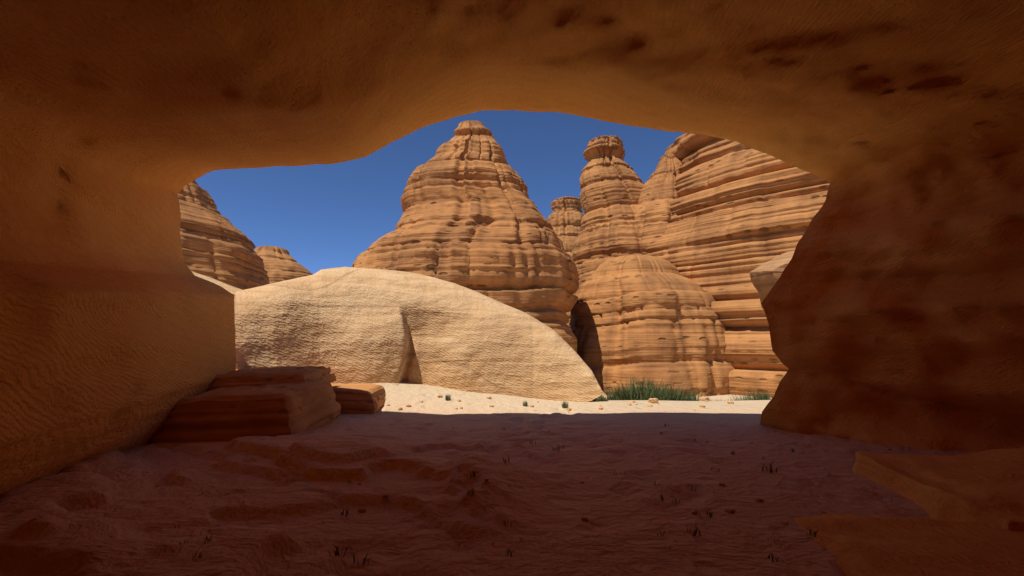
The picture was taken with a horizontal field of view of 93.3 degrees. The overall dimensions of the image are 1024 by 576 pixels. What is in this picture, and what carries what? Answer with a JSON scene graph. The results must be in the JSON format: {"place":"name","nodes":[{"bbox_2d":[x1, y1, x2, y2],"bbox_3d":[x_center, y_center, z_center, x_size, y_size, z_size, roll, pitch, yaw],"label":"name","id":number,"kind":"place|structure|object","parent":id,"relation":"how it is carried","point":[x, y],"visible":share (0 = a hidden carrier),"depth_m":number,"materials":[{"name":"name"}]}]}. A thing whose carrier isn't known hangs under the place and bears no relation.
{"place":"outdoors","nodes":[
{"label":"outdoors","id":0,"kind":"place"},
{"bbox_2d":[195,110,683,273],"label":"sky","id":1,"kind":"structure","parent":0,"point":[325,216],"materials":[{"name":"blue"}]},
{"bbox_2d":[0,382,975,575],"bbox_3d":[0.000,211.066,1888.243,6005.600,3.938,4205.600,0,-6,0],"label":"sand ground","id":2,"kind":"structure","parent":0,"point":[260,505],"depth_m":4.51,"materials":[{"name":"beige sand"}]},
{"bbox_2d":[178,180,269,289],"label":"rock formation","id":3,"kind":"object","parent":2,"relation":"on","point":[217,245],"depth_m":45.96,"materials":[{"name":"stone"}]},
{"bbox_2d":[150,379,340,442],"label":"bench","id":4,"kind":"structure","parent":2,"relation":"on","point":[231,413],"depth_m":7.15,"materials":[{"name":"brown stone"}]},
{"bbox_2d":[206,365,335,391],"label":"rock slab","id":5,"kind":"structure","parent":4,"relation":"on","point":[264,376],"depth_m":8.77,"materials":[{"name":"brown stone"}]},
{"bbox_2d":[254,246,312,283],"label":"rock formation","id":6,"kind":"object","parent":2,"relation":"on","point":[281,264],"depth_m":116.24,"materials":[{"name":"stone"}]},
{"bbox_2d":[331,383,385,413],"bbox_3d":[-4.110,2.467,10.681,2.585,0.688,1.701,0,-6,0],"label":"rock","id":7,"kind":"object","parent":2,"relation":"on","point":[365,398],"depth_m":10.07,"materials":[{"name":"brown stone"}]},
{"bbox_2d":[358,507,365,512],"bbox_3d":[-1.323,1.964,4.266,0.064,0.044,0.064,4,-7,-32],"label":"pebble","id":8,"kind":"object","parent":2,"relation":"on","point":[362,510],"visible":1,"depth_m":4.25,"materials":[{"name":"brown stone"}]},
{"bbox_2d":[192,267,606,401],"bbox_3d":[-2.621,4.152,13.774,10.075,9.525,9.111,0,-6,0],"label":"pale rock","id":9,"kind":"object","parent":2,"relation":"on","point":[347,325],"visible":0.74,"depth_m":12.47,"materials":[{"name":"beige stone"}]},
{"bbox_2d":[398,275,408,281],"bbox_3d":[-4.067,-0.199,14.264,2.810,0.454,1.852,0,-6,0],"label":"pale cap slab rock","id":10,"kind":"object","parent":9,"relation":"on","point":[402,277],"visible":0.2,"depth_m":13.46,"materials":[{"name":"beige stone"}]},
{"bbox_2d":[352,120,579,352],"bbox_3d":[-5.038,-4.400,47.042,22.954,24.061,22.344,0,-6,0],"label":"rock formation","id":11,"kind":"object","parent":2,"relation":"on","point":[472,218],"visible":0.67,"depth_m":39.66,"materials":[{"name":"orange stone"}]},
{"bbox_2d":[155,423,825,566],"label":"dry grass tufts","id":12,"kind":"object","parent":2,"relation":"on","point":[336,552],"visible":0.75,"depth_m":3.84,"materials":[{"name":"plant"}]},
{"bbox_2d":[0,0,1023,495],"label":"cave","id":13,"kind":"structure","parent":2,"relation":"on","point":[892,302],"depth_m":5.79},
{"bbox_2d":[445,394,605,408],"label":"shrubs","id":14,"kind":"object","parent":2,"relation":"on","point":[564,405],"depth_m":11.06,"materials":[{"name":"green plant"}]},
{"bbox_2d":[547,196,583,255],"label":"rock formation","id":15,"kind":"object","parent":2,"relation":"on","point":[565,217],"depth_m":93.67,"materials":[{"name":"stone"}]},
{"bbox_2d":[566,135,643,326],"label":"rock spire","id":16,"kind":"structure","parent":2,"relation":"on","point":[611,184],"depth_m":59.61,"materials":[{"name":"orange stone"}]},
{"bbox_2d":[569,254,735,396],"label":"rock formation","id":17,"kind":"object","parent":2,"relation":"on","point":[644,316],"depth_m":43.59,"materials":[{"name":"orange stone"}]},
{"bbox_2d":[648,398,657,403],"bbox_3d":[3.467,2.788,11.867,0.246,0.178,0.196,0,-6,0],"label":"stone","id":18,"kind":"object","parent":2,"relation":"on","point":[652,400],"visible":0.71,"depth_m":11.78,"materials":[{"name":"beige stone"}]},
{"bbox_2d":[596,375,775,400],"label":"grass clumps","id":19,"kind":"object","parent":2,"relation":"on","point":[637,392],"visible":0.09,"depth_m":14.69,"materials":[{"name":"green plant"}]},
{"bbox_2d":[699,396,708,400],"bbox_3d":[5.067,2.948,12.758,0.244,0.164,0.193,6,-9,-44],"label":"stone","id":20,"kind":"object","parent":2,"relation":"on","point":[704,398],"visible":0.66,"depth_m":12.70,"materials":[{"name":"beige stone"}]},
{"bbox_2d":[725,508,734,512],"bbox_3d":[1.950,1.998,4.331,0.054,0.039,0.076,5,-8,-37],"label":"pebble","id":21,"kind":"object","parent":2,"relation":"on","point":[728,510],"visible":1,"depth_m":4.32,"materials":[{"name":"brown stone"}]},
{"bbox_2d":[645,133,829,397],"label":"rock cliff","id":22,"kind":"structure","parent":2,"relation":"on","point":[742,210],"depth_m":45.79,"materials":[{"name":"stone"}]},
{"bbox_2d":[755,498,762,501],"bbox_3d":[2.365,2.034,4.632,0.075,0.038,0.055,4,-8,-33],"label":"pebble","id":23,"kind":"object","parent":2,"relation":"on","point":[758,499],"visible":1,"depth_m":4.61,"materials":[{"name":"brown stone"}]},
{"bbox_2d":[749,251,793,309],"bbox_3d":[7.666,0.310,13.054,2.332,2.728,1.120,2,-6,-13],"label":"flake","id":24,"kind":"object","parent":2,"relation":"on","point":[765,277],"visible":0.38,"depth_m":12.82,"materials":[{"name":"beige stone"}]},
{"bbox_2d":[795,514,1023,575],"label":"rock slab","id":25,"kind":"object","parent":2,"relation":"on","point":[858,545],"visible":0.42,"depth_m":3.44,"materials":[{"name":"brown stone"}]},
{"bbox_2d":[853,449,1023,530],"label":"rock slab","id":26,"kind":"object","parent":2,"relation":"on","point":[985,486],"visible":0.54,"depth_m":4.75,"materials":[{"name":"brown stone"}]},
{"bbox_2d":[634,154,681,254],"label":"rock formation","id":27,"kind":"object","parent":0,"point":[654,214],"visible":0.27,"depth_m":56.35,"materials":[{"name":"orange stone"}]}
]}

